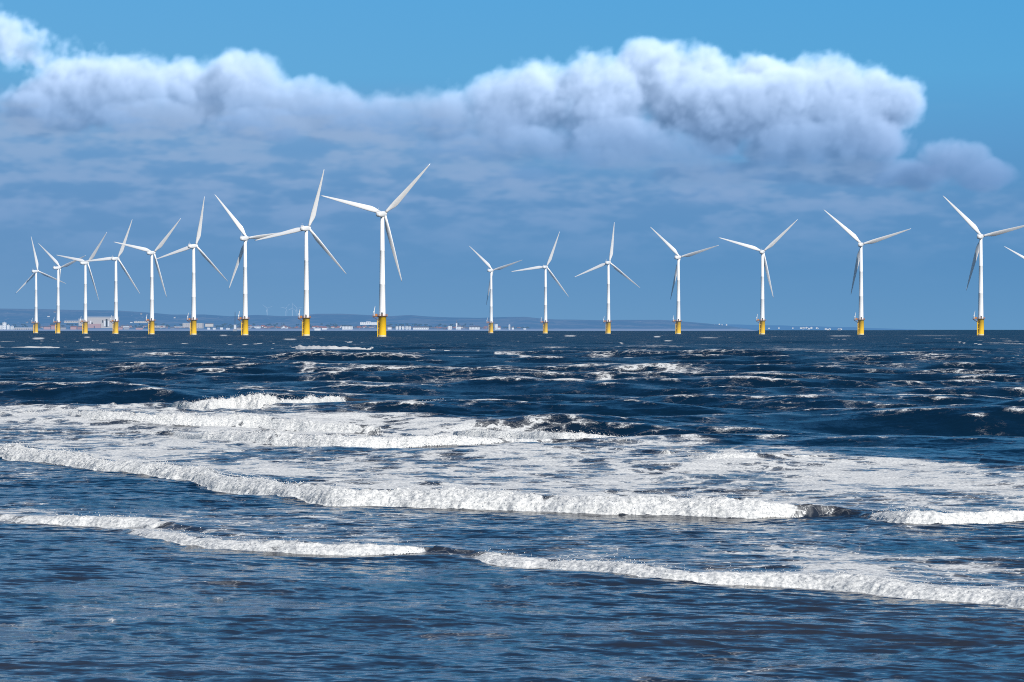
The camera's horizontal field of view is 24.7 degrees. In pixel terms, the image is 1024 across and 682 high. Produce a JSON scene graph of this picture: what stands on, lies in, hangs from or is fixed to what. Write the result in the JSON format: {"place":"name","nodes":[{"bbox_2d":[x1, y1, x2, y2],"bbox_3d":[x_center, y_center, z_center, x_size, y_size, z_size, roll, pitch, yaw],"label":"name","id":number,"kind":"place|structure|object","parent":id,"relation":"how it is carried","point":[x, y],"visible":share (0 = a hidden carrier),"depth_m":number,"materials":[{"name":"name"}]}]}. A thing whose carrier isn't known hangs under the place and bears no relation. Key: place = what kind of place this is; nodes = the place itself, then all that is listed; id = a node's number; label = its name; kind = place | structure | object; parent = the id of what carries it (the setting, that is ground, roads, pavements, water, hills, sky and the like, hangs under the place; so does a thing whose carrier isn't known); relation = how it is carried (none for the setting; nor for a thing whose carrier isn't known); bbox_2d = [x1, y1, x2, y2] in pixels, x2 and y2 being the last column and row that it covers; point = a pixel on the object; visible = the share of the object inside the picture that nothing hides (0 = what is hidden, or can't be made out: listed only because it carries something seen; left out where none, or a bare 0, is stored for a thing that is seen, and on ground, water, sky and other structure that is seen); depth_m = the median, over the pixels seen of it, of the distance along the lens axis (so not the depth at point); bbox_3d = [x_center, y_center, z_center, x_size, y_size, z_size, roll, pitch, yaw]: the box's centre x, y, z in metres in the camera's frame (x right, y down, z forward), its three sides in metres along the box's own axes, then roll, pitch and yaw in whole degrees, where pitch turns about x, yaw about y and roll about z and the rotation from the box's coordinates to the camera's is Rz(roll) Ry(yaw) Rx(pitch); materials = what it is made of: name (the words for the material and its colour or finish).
{"place":"outdoors","nodes":[
{"label":"outdoors","id":0,"kind":"place"},
{"bbox_2d":[0,309,757,330],"bbox_3d":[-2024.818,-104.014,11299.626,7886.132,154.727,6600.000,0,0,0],"label":"hills","id":1,"kind":"structure","parent":0,"point":[17,317],"depth_m":10213.26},
{"bbox_2d":[14,327,32,329],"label":"industrial shed","id":2,"kind":"structure","parent":1,"relation":"on","point":[23,328],"depth_m":8099.90,"materials":[{"name":"beige metal"}]},
{"bbox_2d":[64,321,78,322],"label":"industrial shed","id":3,"kind":"structure","parent":1,"relation":"on","point":[71,321],"depth_m":8699.77,"materials":[{"name":"beige"}]},
{"bbox_2d":[79,317,118,327],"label":"power station","id":4,"kind":"object","parent":1,"relation":"on","point":[99,322],"visible":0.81,"depth_m":8349.73,"materials":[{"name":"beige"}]},
{"bbox_2d":[183,323,203,327],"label":"apartment block","id":5,"kind":"structure","parent":1,"relation":"on","point":[200,325],"depth_m":8299.83,"materials":[{"name":"beige"}]},
{"bbox_2d":[205,323,213,326],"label":"industrial shed","id":6,"kind":"structure","parent":1,"relation":"on","point":[208,324],"depth_m":8599.84,"materials":[{"name":"beige"}]},
{"bbox_2d":[0,323,528,327],"bbox_3d":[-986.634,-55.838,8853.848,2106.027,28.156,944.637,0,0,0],"label":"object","id":7,"kind":"object","parent":1,"relation":"on","point":[230,325],"visible":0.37,"depth_m":9021.77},
{"bbox_2d":[342,325,352,329],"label":"apartment block","id":8,"kind":"structure","parent":1,"relation":"on","point":[347,327],"depth_m":8099.87,"materials":[{"name":"white"}]},
{"bbox_2d":[360,321,376,324],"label":"apartment block","id":9,"kind":"structure","parent":1,"relation":"on","point":[368,323],"depth_m":8599.79,"materials":[{"name":"white"}]},
{"bbox_2d":[413,326,428,329],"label":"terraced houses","id":10,"kind":"structure","parent":1,"relation":"on","point":[420,327],"depth_m":8099.90,"materials":[{"name":"white"}]},
{"bbox_2d":[469,325,479,329],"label":"terraced houses","id":11,"kind":"structure","parent":1,"relation":"on","point":[474,327],"depth_m":8099.90,"materials":[{"name":"white"}]},
{"bbox_2d":[0,330,1023,681],"bbox_3d":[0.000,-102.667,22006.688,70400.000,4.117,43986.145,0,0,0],"label":"sea","id":12,"kind":"structure","parent":0,"point":[846,432],"depth_m":60.19,"materials":[{"name":"liquid"}]},
{"bbox_2d":[15,237,65,332],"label":"wind turbine","id":13,"kind":"object","parent":12,"relation":"in","point":[35,326],"visible":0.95,"depth_m":3023.49,"materials":[{"name":"white metal"}]},
{"bbox_2d":[38,243,85,332],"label":"wind turbine","id":14,"kind":"object","parent":12,"relation":"in","point":[58,267],"visible":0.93,"depth_m":2852.31,"materials":[{"name":"white metal"}]},
{"bbox_2d":[57,232,106,333],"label":"wind turbine","id":15,"kind":"object","parent":12,"relation":"in","point":[85,327],"visible":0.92,"depth_m":2643.41,"materials":[{"name":"white metal"}]},
{"bbox_2d":[81,221,138,333],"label":"wind turbine","id":16,"kind":"object","parent":12,"relation":"in","point":[115,321],"visible":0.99,"depth_m":2484.50,"materials":[{"name":"white metal"}]},
{"bbox_2d":[115,218,180,333],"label":"wind turbine","id":17,"kind":"object","parent":12,"relation":"in","point":[151,327],"visible":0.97,"depth_m":2294.58,"materials":[{"name":"white metal"}]},
{"bbox_2d":[155,196,226,334],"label":"wind turbine","id":18,"kind":"object","parent":12,"relation":"in","point":[193,326],"visible":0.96,"depth_m":2110.47,"materials":[{"name":"white metal"}]},
{"bbox_2d":[233,315,236,330],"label":"beacon mast","id":19,"kind":"object","parent":12,"relation":"in","point":[234,329],"visible":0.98,"depth_m":6996.50,"materials":[{"name":"grey metal"}]},
{"bbox_2d":[215,195,276,334],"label":"wind turbine","id":20,"kind":"object","parent":12,"relation":"in","point":[245,238],"visible":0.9,"depth_m":1931.58,"materials":[{"name":"white metal"}]},
{"bbox_2d":[255,171,344,335],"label":"wind turbine","id":21,"kind":"object","parent":12,"relation":"in","point":[305,320],"visible":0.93,"depth_m":1740.57,"materials":[{"name":"white metal"}]},
{"bbox_2d":[321,164,429,336],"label":"wind turbine","id":22,"kind":"object","parent":12,"relation":"in","point":[381,325],"visible":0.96,"depth_m":1523.64,"materials":[{"name":"white metal"}]},
{"bbox_2d":[469,246,520,332],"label":"wind turbine","id":23,"kind":"object","parent":12,"relation":"in","point":[490,270],"visible":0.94,"depth_m":2979.41,"materials":[{"name":"white metal"}]},
{"bbox_2d":[0,392,1023,602],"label":"sea spray","id":24,"kind":"object","parent":12,"relation":"on","point":[388,486],"visible":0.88,"depth_m":75.95,"materials":[{"name":"white liquid"}]},
{"bbox_2d":[511,232,568,332],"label":"wind turbine","id":25,"kind":"object","parent":12,"relation":"in","point":[545,322],"visible":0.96,"depth_m":2816.75,"materials":[{"name":"white metal"}]},
{"bbox_2d":[575,226,639,333],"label":"wind turbine","id":26,"kind":"object","parent":12,"relation":"in","point":[608,322],"visible":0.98,"depth_m":2633.70,"materials":[{"name":"white metal"}]},
{"bbox_2d":[651,228,717,333],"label":"wind turbine","id":27,"kind":"object","parent":12,"relation":"in","point":[678,257],"visible":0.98,"depth_m":2440.45,"materials":[{"name":"white metal"}]},
{"bbox_2d":[721,219,797,333],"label":"wind turbine","id":28,"kind":"object","parent":12,"relation":"in","point":[761,320],"visible":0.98,"depth_m":2266.54,"materials":[{"name":"white metal"}]},
{"bbox_2d":[824,210,909,334],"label":"wind turbine","id":29,"kind":"object","parent":12,"relation":"in","point":[860,322],"visible":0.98,"depth_m":2072.62,"materials":[{"name":"white metal"}]},
{"bbox_2d":[943,196,1023,334],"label":"wind turbine","id":30,"kind":"object","parent":12,"relation":"in","point":[980,318],"visible":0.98,"depth_m":1892.52,"materials":[{"name":"white metal"}]},
{"bbox_2d":[1004,246,1023,258],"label":"wind turbine","id":31,"kind":"object","parent":12,"relation":"in","point":[1020,255],"visible":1,"depth_m":2799.28,"materials":[{"name":"white metal"}]},
{"bbox_2d":[0,0,1023,329],"bbox_3d":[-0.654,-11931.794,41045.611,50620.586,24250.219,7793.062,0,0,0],"label":"sky","id":32,"kind":"structure","parent":0,"point":[526,130],"depth_m":44715.56,"materials":[{"name":"blue"}]},
{"bbox_2d":[716,324,914,329],"bbox_3d":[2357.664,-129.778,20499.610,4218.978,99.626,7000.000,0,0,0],"label":"headland","id":33,"kind":"structure","parent":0,"point":[771,327],"depth_m":20766.78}
]}

